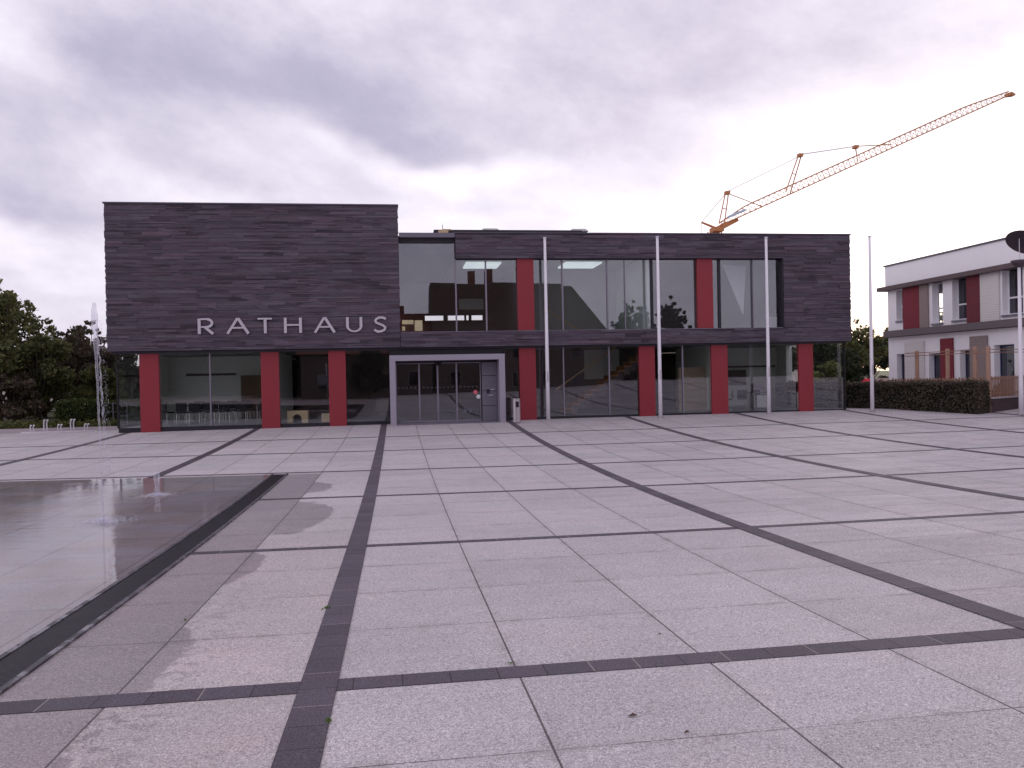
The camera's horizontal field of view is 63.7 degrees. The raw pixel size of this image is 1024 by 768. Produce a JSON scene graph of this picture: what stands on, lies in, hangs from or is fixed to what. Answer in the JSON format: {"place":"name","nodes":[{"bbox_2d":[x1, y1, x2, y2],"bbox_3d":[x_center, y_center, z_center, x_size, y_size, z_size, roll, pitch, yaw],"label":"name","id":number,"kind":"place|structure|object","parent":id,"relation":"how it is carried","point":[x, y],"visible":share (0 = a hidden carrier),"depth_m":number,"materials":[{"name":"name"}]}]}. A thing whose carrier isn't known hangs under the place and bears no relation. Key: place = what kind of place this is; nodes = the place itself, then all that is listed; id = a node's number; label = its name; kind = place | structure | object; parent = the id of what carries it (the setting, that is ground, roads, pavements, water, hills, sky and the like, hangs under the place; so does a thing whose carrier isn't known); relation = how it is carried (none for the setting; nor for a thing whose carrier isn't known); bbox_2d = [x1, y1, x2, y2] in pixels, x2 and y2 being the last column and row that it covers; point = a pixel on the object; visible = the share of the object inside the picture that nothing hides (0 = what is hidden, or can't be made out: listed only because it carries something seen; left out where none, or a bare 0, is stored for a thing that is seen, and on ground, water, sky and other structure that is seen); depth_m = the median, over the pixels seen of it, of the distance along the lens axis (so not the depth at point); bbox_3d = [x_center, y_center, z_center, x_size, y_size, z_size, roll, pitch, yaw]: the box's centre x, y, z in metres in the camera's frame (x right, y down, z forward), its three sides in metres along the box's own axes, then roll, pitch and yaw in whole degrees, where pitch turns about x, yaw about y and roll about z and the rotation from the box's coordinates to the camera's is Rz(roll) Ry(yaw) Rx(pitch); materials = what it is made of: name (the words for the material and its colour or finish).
{"place":"outdoors","nodes":[
{"label":"outdoors","id":0,"kind":"place"},
{"bbox_2d":[1,346,106,410],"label":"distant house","id":1,"kind":"structure","parent":0,"point":[99,347],"depth_m":59.58,"materials":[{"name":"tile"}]},
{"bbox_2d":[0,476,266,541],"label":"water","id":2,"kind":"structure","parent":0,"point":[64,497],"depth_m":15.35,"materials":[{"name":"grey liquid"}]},
{"bbox_2d":[287,410,308,422],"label":"toy arch house","id":3,"kind":"structure","parent":0,"point":[304,414],"depth_m":32.91,"materials":[{"name":"brown wood"}]},
{"bbox_2d":[322,413,329,421],"bbox_3d":[-7.429,1.353,33.188,0.430,0.340,0.415,-1,0,-8],"label":"wooden block","id":4,"kind":"object","parent":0,"point":[325,417],"depth_m":32.98,"materials":[{"name":"brown wood"}]},
{"bbox_2d":[0,407,1023,767],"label":"plaza paving","id":5,"kind":"structure","parent":0,"point":[258,617],"depth_m":7.44,"materials":[{"name":"stone"}]},
{"bbox_2d":[21,419,97,433],"bbox_3d":[-18.018,1.663,32.691,2.850,0.536,0.453,-1,0,-8],"label":"bicycle rack","id":6,"kind":"object","parent":5,"relation":"on","point":[44,431],"visible":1,"depth_m":32.79,"materials":[{"name":"silver metal"}]},
{"bbox_2d":[0,426,118,433],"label":"kerb","id":7,"kind":"structure","parent":5,"relation":"on","point":[5,431],"depth_m":33.15,"materials":[{"name":"stone"}]},
{"bbox_2d":[0,433,127,465],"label":"paving band","id":8,"kind":"object","parent":5,"relation":"on","point":[61,449],"visible":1,"depth_m":24.85,"materials":[{"name":"grey stone"}]},
{"bbox_2d":[0,411,131,428],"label":"planting bed","id":9,"kind":"object","parent":5,"relation":"on","point":[50,415],"depth_m":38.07,"materials":[{"name":"green plant"}]},
{"bbox_2d":[0,370,47,422],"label":"bush","id":10,"kind":"object","parent":9,"relation":"on","point":[20,401],"visible":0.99,"depth_m":36.80,"materials":[{"name":"green plant"}]},
{"bbox_2d":[0,278,61,422],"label":"broadleaf tree","id":11,"kind":"object","parent":9,"relation":"on","point":[12,314],"visible":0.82,"depth_m":38.03,"materials":[{"name":"green plant"}]},
{"bbox_2d":[6,384,71,417],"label":"bush","id":12,"kind":"object","parent":9,"relation":"on","point":[66,396],"visible":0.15,"depth_m":43.88,"materials":[{"name":"green plant"}]},
{"bbox_2d":[6,318,76,421],"bbox_3d":[-22.067,-0.466,38.656,3.335,5.308,3.296,-1,0,-8],"label":"broadleaf tree","id":13,"kind":"object","parent":9,"relation":"on","point":[45,355],"visible":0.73,"depth_m":38.18,"materials":[{"name":"green plant"}]},
{"bbox_2d":[55,326,102,392],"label":"plum tree","id":14,"kind":"object","parent":9,"relation":"on","point":[79,354],"visible":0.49,"depth_m":42.02,"materials":[{"name":"green plant"}]},
{"bbox_2d":[41,326,122,393],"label":"broadleaf tree","id":15,"kind":"object","parent":9,"relation":"on","point":[72,330],"visible":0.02,"depth_m":50.88,"materials":[{"name":"green plant"}]},
{"bbox_2d":[67,320,118,371],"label":"plum tree","id":16,"kind":"object","parent":9,"relation":"on","point":[105,358],"visible":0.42,"depth_m":43.49,"materials":[{"name":"green plant"}]},
{"bbox_2d":[52,396,140,425],"bbox_3d":[-17.439,1.169,35.568,4.141,1.319,1.862,-1,0,-8],"label":"clipped hedge","id":17,"kind":"object","parent":9,"relation":"on","point":[77,409],"visible":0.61,"depth_m":34.98,"materials":[{"name":"green plant"}]},
{"bbox_2d":[69,361,127,400],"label":"bush","id":18,"kind":"object","parent":9,"relation":"on","point":[95,375],"visible":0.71,"depth_m":40.17,"materials":[{"name":"green plant"}]},
{"bbox_2d":[84,363,139,400],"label":"tree","id":19,"kind":"object","parent":9,"relation":"on","point":[136,392],"visible":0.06,"depth_m":47.35,"materials":[{"name":"green plant"}]},
{"bbox_2d":[97,402,127,424],"bbox_3d":[-16.718,1.247,34.514,1.250,0.950,0.036,-1,0,-8],"label":"wire fence","id":20,"kind":"object","parent":9,"relation":"on","point":[113,412],"visible":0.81,"depth_m":34.51,"materials":[{"name":"metal"}]},
{"bbox_2d":[105,336,139,398],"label":"plum tree","id":21,"kind":"object","parent":9,"relation":"on","point":[128,365],"visible":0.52,"depth_m":44.66,"materials":[{"name":"green plant"}]},
{"bbox_2d":[0,473,287,694],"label":"drain channel","id":22,"kind":"object","parent":5,"relation":"on","point":[23,659],"visible":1,"depth_m":7.42,"materials":[{"name":"metal"}]},
{"bbox_2d":[148,428,259,477],"bbox_3d":[-8.849,1.881,24.940,0.230,0.276,13.960,-1,0,-8],"label":"paving band","id":23,"kind":"object","parent":5,"relation":"on","point":[162,473],"visible":1,"depth_m":22.62,"materials":[{"name":"grey stone"}]},
{"bbox_2d":[271,424,386,767],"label":"paving band","id":24,"kind":"object","parent":5,"relation":"on","point":[302,740],"visible":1,"depth_m":5.56,"materials":[{"name":"grey stone"}]},
{"bbox_2d":[102,202,851,432],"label":"town hall","id":25,"kind":"structure","parent":5,"relation":"on","point":[279,310],"depth_m":33.96,"materials":[{"name":"stone"}]},
{"bbox_2d":[160,403,174,423],"bbox_3d":[-14.494,1.226,34.613,0.440,0.860,0.470,-1,0,26],"label":"meeting chair","id":26,"kind":"object","parent":25,"relation":"on","point":[163,406],"visible":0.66,"depth_m":34.39,"materials":[{"name":"fabric"}]},
{"bbox_2d":[175,403,188,423],"bbox_3d":[-13.827,1.213,34.603,0.440,0.860,0.470,-1,0,-8],"label":"meeting chair","id":27,"kind":"object","parent":25,"relation":"on","point":[181,406],"visible":0.95,"depth_m":34.38,"materials":[{"name":"fabric"}]},
{"bbox_2d":[189,402,201,422],"bbox_3d":[-13.269,1.202,34.580,0.440,0.860,0.470,-1,0,-8],"label":"meeting chair","id":28,"kind":"object","parent":25,"relation":"on","point":[194,407],"visible":1,"depth_m":34.36,"materials":[{"name":"fabric"}]},
{"bbox_2d":[192,401,204,420],"bbox_3d":[-13.729,1.199,36.060,0.440,0.860,0.470,-1,0,-6],"label":"meeting chair","id":29,"kind":"object","parent":25,"relation":"on","point":[201,407],"visible":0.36,"depth_m":36.25,"materials":[{"name":"fabric"}]},
{"bbox_2d":[184,404,222,422],"bbox_3d":[-13.222,1.254,35.334,1.500,0.740,0.750,-1,0,-8],"label":"meeting table","id":30,"kind":"object","parent":25,"relation":"on","point":[203,405],"visible":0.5,"depth_m":35.09,"materials":[{"name":"silver metal"}]},
{"bbox_2d":[204,402,216,421],"bbox_3d":[-12.682,1.189,34.713,0.440,0.860,0.470,-1,0,-8],"label":"meeting chair","id":31,"kind":"object","parent":25,"relation":"on","point":[207,407],"visible":0.97,"depth_m":34.49,"materials":[{"name":"fabric"}]},
{"bbox_2d":[212,401,220,419],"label":"meeting chair","id":32,"kind":"object","parent":25,"relation":"on","point":[216,406],"visible":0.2,"depth_m":36.45,"materials":[{"name":"fabric"}]},
{"bbox_2d":[219,402,231,421],"bbox_3d":[-12.081,1.176,34.747,0.440,0.860,0.470,-1,0,-8],"label":"meeting chair","id":33,"kind":"object","parent":25,"relation":"on","point":[224,405],"visible":1,"depth_m":34.53,"materials":[{"name":"fabric"}]},
{"bbox_2d":[225,401,235,420],"bbox_3d":[-12.343,1.170,36.255,0.440,0.860,0.470,-1,0,-6],"label":"meeting chair","id":34,"kind":"object","parent":25,"relation":"on","point":[232,407],"visible":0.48,"depth_m":36.43,"materials":[{"name":"fabric"}]},
{"bbox_2d":[235,401,247,421],"bbox_3d":[-11.451,1.162,34.937,0.440,0.860,0.470,-1,0,-8],"label":"meeting chair","id":35,"kind":"object","parent":25,"relation":"on","point":[240,406],"visible":1,"depth_m":34.72,"materials":[{"name":"fabric"}]},
{"bbox_2d":[223,403,259,421],"bbox_3d":[-11.658,1.221,35.554,1.500,0.740,0.750,-1,0,-8],"label":"meeting table","id":36,"kind":"object","parent":25,"relation":"on","point":[246,404],"visible":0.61,"depth_m":35.32,"materials":[{"name":"silver metal"}]},
{"bbox_2d":[242,400,251,419],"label":"meeting chair","id":37,"kind":"object","parent":25,"relation":"on","point":[248,401],"visible":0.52,"depth_m":36.58,"materials":[{"name":"fabric"}]},
{"bbox_2d":[250,401,261,414],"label":"meeting chair","id":38,"kind":"object","parent":25,"relation":"on","point":[260,409],"visible":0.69,"depth_m":35.51,"materials":[{"name":"fabric"}]},
{"bbox_2d":[402,320,421,330],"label":"lit inner window","id":39,"kind":"structure","parent":25,"relation":"in","point":[418,323],"depth_m":41.12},
{"bbox_2d":[737,390,746,403],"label":"visitor chair","id":40,"kind":"object","parent":25,"relation":"on","point":[741,394],"visible":0.98,"depth_m":37.09,"materials":[{"name":"fabric"}]},
{"bbox_2d":[751,384,759,394],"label":"office chair","id":41,"kind":"object","parent":25,"relation":"on","point":[752,390],"visible":0.12,"depth_m":38.76,"materials":[{"name":"fabric"}]},
{"bbox_2d":[758,313,778,327],"bbox_3d":[11.676,-2.732,36.520,1.400,0.740,0.700,-1,0,-8],"label":"office desk","id":42,"kind":"object","parent":25,"relation":"on","point":[762,321],"visible":0.43,"depth_m":36.23,"materials":[{"name":"silver metal"}]},
{"bbox_2d":[747,391,797,408],"bbox_3d":[11.976,0.723,37.791,2.200,0.740,0.700,-1,0,-8],"label":"office desk","id":43,"kind":"object","parent":25,"relation":"on","point":[754,400],"visible":0.88,"depth_m":37.54,"materials":[{"name":"silver metal"}]},
{"bbox_2d":[753,383,762,391],"bbox_3d":[11.237,0.159,37.643,0.480,0.420,0.100,-1,0,-8],"label":"computer monitor","id":44,"kind":"object","parent":43,"relation":"on","point":[757,387],"visible":0.93,"depth_m":37.61,"materials":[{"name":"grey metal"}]},
{"bbox_2d":[771,307,778,326],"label":"office chair","id":45,"kind":"object","parent":25,"relation":"on","point":[774,309],"visible":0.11,"depth_m":37.52,"materials":[{"name":"fabric"}]},
{"bbox_2d":[0,446,1017,480],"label":"paving band","id":46,"kind":"object","parent":5,"relation":"on","point":[500,466],"visible":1,"depth_m":19.39,"materials":[{"name":"grey stone"}]},
{"bbox_2d":[0,628,1023,713],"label":"paving band","id":47,"kind":"object","parent":5,"relation":"on","point":[56,704],"visible":1,"depth_m":5.21,"materials":[{"name":"grey stone"}]},
{"bbox_2d":[0,428,1023,460],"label":"paving band","id":48,"kind":"object","parent":5,"relation":"on","point":[497,447],"visible":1,"depth_m":24.07,"materials":[{"name":"grey stone"}]},
{"bbox_2d":[0,416,1023,447],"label":"paving band","id":49,"kind":"object","parent":5,"relation":"on","point":[522,432],"visible":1,"depth_m":28.45,"materials":[{"name":"grey stone"}]},
{"bbox_2d":[513,398,520,422],"bbox_3d":[0.178,1.057,32.091,0.316,0.985,0.280,-1,0,-8],"label":"waste bin","id":50,"kind":"object","parent":5,"relation":"on","point":[516,411],"visible":1,"depth_m":31.98,"materials":[{"name":"silver metal"}]},
{"bbox_2d":[543,237,550,420],"bbox_3d":[1.376,-2.180,32.852,0.205,7.310,0.210,-1,0,-8],"label":"flagpole","id":51,"kind":"object","parent":5,"relation":"on","point":[548,418],"visible":0.98,"depth_m":32.80,"materials":[{"name":"silver metal"}]},
{"bbox_2d":[192,511,1023,553],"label":"paving band","id":52,"kind":"object","parent":5,"relation":"on","point":[456,541],"visible":1,"depth_m":10.39,"materials":[{"name":"grey stone"}]},
{"bbox_2d":[260,468,1023,499],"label":"paving band","id":53,"kind":"object","parent":5,"relation":"on","point":[631,486],"visible":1,"depth_m":15.44,"materials":[{"name":"grey stone"}]},
{"bbox_2d":[656,236,662,417],"bbox_3d":[5.902,-2.271,33.114,0.205,7.310,0.210,-1,0,-8],"label":"flagpole","id":54,"kind":"object","parent":5,"relation":"on","point":[660,415],"visible":0.99,"depth_m":33.06,"materials":[{"name":"silver metal"}]},
{"bbox_2d":[506,420,1023,628],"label":"paving band","id":55,"kind":"object","parent":5,"relation":"on","point":[986,611],"visible":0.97,"depth_m":8.51,"materials":[{"name":"grey stone"}]},
{"bbox_2d":[764,237,771,413],"bbox_3d":[10.534,-2.397,33.987,0.205,7.310,0.210,-1,0,-8],"label":"flagpole","id":56,"kind":"object","parent":5,"relation":"on","point":[769,411],"visible":1,"depth_m":33.94,"materials":[{"name":"silver metal"}]},
{"bbox_2d":[624,416,1023,499],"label":"paving band","id":57,"kind":"object","parent":5,"relation":"on","point":[911,480],"visible":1,"depth_m":17.30,"materials":[{"name":"grey stone"}]},
{"bbox_2d":[792,343,861,381],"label":"broadleaf tree","id":58,"kind":"object","parent":5,"relation":"on","point":[823,354],"visible":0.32,"depth_m":56.55,"materials":[{"name":"green plant"}]},
{"bbox_2d":[813,360,841,381],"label":"bush","id":59,"kind":"object","parent":5,"relation":"on","point":[833,370],"visible":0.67,"depth_m":41.60,"materials":[{"name":"green plant"}]},
{"bbox_2d":[828,319,888,375],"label":"broadleaf tree","id":60,"kind":"object","parent":5,"relation":"on","point":[863,349],"visible":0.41,"depth_m":59.03,"materials":[{"name":"green plant"}]},
{"bbox_2d":[868,236,874,411],"bbox_3d":[14.864,-2.476,34.142,0.205,7.310,0.210,-1,0,-8],"label":"flagpole","id":61,"kind":"object","parent":5,"relation":"on","point":[872,409],"visible":1,"depth_m":34.09,"materials":[{"name":"silver metal"}]},
{"bbox_2d":[863,378,888,381],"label":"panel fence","id":62,"kind":"object","parent":5,"relation":"on","point":[876,379],"visible":0.01,"depth_m":53.84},
{"bbox_2d":[735,413,1023,457],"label":"paving band","id":63,"kind":"object","parent":5,"relation":"on","point":[880,438],"visible":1,"depth_m":24.11,"materials":[{"name":"grey stone"}]},
{"bbox_2d":[784,377,993,413],"bbox_3d":[16.105,0.513,36.153,1.418,1.557,9.022,-1,1,-36],"label":"dark hedge","id":64,"kind":"object","parent":5,"relation":"on","point":[968,396],"visible":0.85,"depth_m":34.66,"materials":[{"name":"green plant"}]},
{"bbox_2d":[882,315,941,349],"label":"broadleaf tree","id":65,"kind":"object","parent":5,"relation":"on","point":[886,329],"visible":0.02,"depth_m":64.98,"materials":[{"name":"green plant"}]},
{"bbox_2d":[915,351,918,378],"bbox_3d":[17.553,-0.109,35.708,0.130,2.650,0.130,-2,1,-37],"label":"timber post","id":66,"kind":"object","parent":5,"relation":"on","point":[916,366],"visible":0.47,"depth_m":35.65,"materials":[{"name":"brown wood"}]},
{"bbox_2d":[845,410,1023,432],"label":"paving band","id":67,"kind":"object","parent":5,"relation":"on","point":[933,422],"visible":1,"depth_m":29.43,"materials":[{"name":"grey stone"}]},
{"bbox_2d":[888,377,983,381],"bbox_3d":[17.895,0.318,34.943,0.064,1.194,3.998,-2,1,-37],"label":"picket fence","id":68,"kind":"object","parent":5,"relation":"on","point":[935,379],"visible":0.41,"depth_m":34.88,"materials":[{"name":"brown wood"}]},
{"bbox_2d":[945,349,949,378],"bbox_3d":[18.335,-0.137,34.671,0.130,2.690,0.130,-2,1,-37],"label":"timber post","id":69,"kind":"object","parent":5,"relation":"on","point":[947,360],"visible":0.48,"depth_m":34.62,"materials":[{"name":"brown wood"}]},
{"bbox_2d":[876,237,1023,395],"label":"white building","id":70,"kind":"structure","parent":5,"relation":"on","point":[976,285],"depth_m":40.10,"materials":[{"name":"paint"}]},
{"bbox_2d":[895,290,902,322],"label":"window","id":71,"kind":"structure","parent":70,"relation":"in","point":[901,290],"depth_m":44.79,"materials":[{"name":"metal"}]},
{"bbox_2d":[902,354,904,381],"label":"window","id":72,"kind":"structure","parent":70,"relation":"in","point":[903,359],"depth_m":44.81,"materials":[{"name":"black glass"}]},
{"bbox_2d":[931,282,942,324],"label":"window","id":73,"kind":"structure","parent":70,"relation":"in","point":[939,323],"depth_m":41.79,"materials":[{"name":"metal"}]},
{"bbox_2d":[934,353,939,378],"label":"window","id":74,"kind":"structure","parent":70,"relation":"in","point":[936,357],"depth_m":42.01,"materials":[{"name":"black glass"}]},
{"bbox_2d":[951,278,966,321],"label":"window","id":75,"kind":"structure","parent":70,"relation":"in","point":[962,308],"depth_m":40.05,"materials":[{"name":"metal"}]},
{"bbox_2d":[965,351,969,378],"bbox_3d":[22.046,-0.455,39.479,0.060,2.400,0.850,-1,0,-8],"label":"window","id":76,"kind":"structure","parent":70,"relation":"in","point":[967,356],"depth_m":39.78,"materials":[{"name":"black glass"}]},
{"bbox_2d":[1000,344,1014,395],"bbox_3d":[22.393,-0.508,36.998,0.060,2.530,1.240,-1,0,-8],"label":"window","id":77,"kind":"structure","parent":70,"relation":"in","point":[1007,368],"depth_m":37.19,"materials":[{"name":"black glass"}]},
{"bbox_2d":[1001,268,1022,316],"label":"window","id":78,"kind":"structure","parent":70,"relation":"in","point":[1012,274],"depth_m":36.69,"materials":[{"name":"metal"}]},
{"bbox_2d":[973,347,977,380],"bbox_3d":[18.997,-0.164,33.793,0.130,2.730,0.130,-2,1,-37],"label":"timber post","id":79,"kind":"object","parent":5,"relation":"on","point":[975,369],"visible":0.5,"depth_m":33.74,"materials":[{"name":"brown wood"}]},
{"bbox_2d":[986,346,990,411],"bbox_3d":[19.183,-0.158,33.182,0.130,2.720,0.130,-2,1,-37],"label":"timber post","id":80,"kind":"object","parent":5,"relation":"on","point":[988,364],"visible":0.56,"depth_m":33.13,"materials":[{"name":"brown wood"}]},
{"bbox_2d":[905,349,1023,356],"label":"pergola beams","id":81,"kind":"object","parent":80,"relation":"attached to","point":[963,353],"visible":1,"depth_m":34.40,"materials":[{"name":"brown wood"}]},
{"bbox_2d":[989,395,1018,411],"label":"garden wall","id":82,"kind":"structure","parent":5,"relation":"on","point":[1003,403],"depth_m":33.90,"materials":[{"name":"stone"}]},
{"bbox_2d":[991,375,1023,396],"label":"picket fence","id":83,"kind":"object","parent":82,"relation":"on","point":[995,392],"visible":0.8,"depth_m":34.23,"materials":[{"name":"brown wood"}]},
{"bbox_2d":[1005,230,1023,414],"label":"street lamp","id":84,"kind":"object","parent":5,"relation":"on","point":[1014,240],"visible":0.98,"depth_m":31.79,"materials":[{"name":"silver metal"}]},
{"bbox_2d":[0,0,1023,370],"label":"sky","id":85,"kind":"structure","parent":0,"point":[595,116],"materials":[{"name":"white"}]},
{"bbox_2d":[860,371,888,377],"bbox_3d":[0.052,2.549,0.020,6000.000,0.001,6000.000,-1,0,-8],"label":"ground","id":86,"kind":"structure","parent":0,"point":[885,373],"depth_m":590.52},
{"bbox_2d":[792,344,836,381],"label":"distant house","id":87,"kind":"structure","parent":86,"relation":"on","point":[795,375],"depth_m":79.57,"materials":[{"name":"white tile"}]},
{"bbox_2d":[822,357,865,381],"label":"tree","id":88,"kind":"object","parent":86,"relation":"on","point":[852,370],"visible":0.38,"depth_m":45.18,"materials":[{"name":"green plant"}]},
{"bbox_2d":[701,91,1015,232],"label":"tower crane","id":89,"kind":"object","parent":86,"relation":"on","point":[718,229],"visible":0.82,"depth_m":79.75,"materials":[{"name":"orange paint"},{"name":"steel"}]},
{"bbox_2d":[859,340,888,377],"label":"broadleaf tree","id":90,"kind":"object","parent":86,"relation":"on","point":[883,363],"visible":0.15,"depth_m":61.65,"materials":[{"name":"green plant"}]}
]}

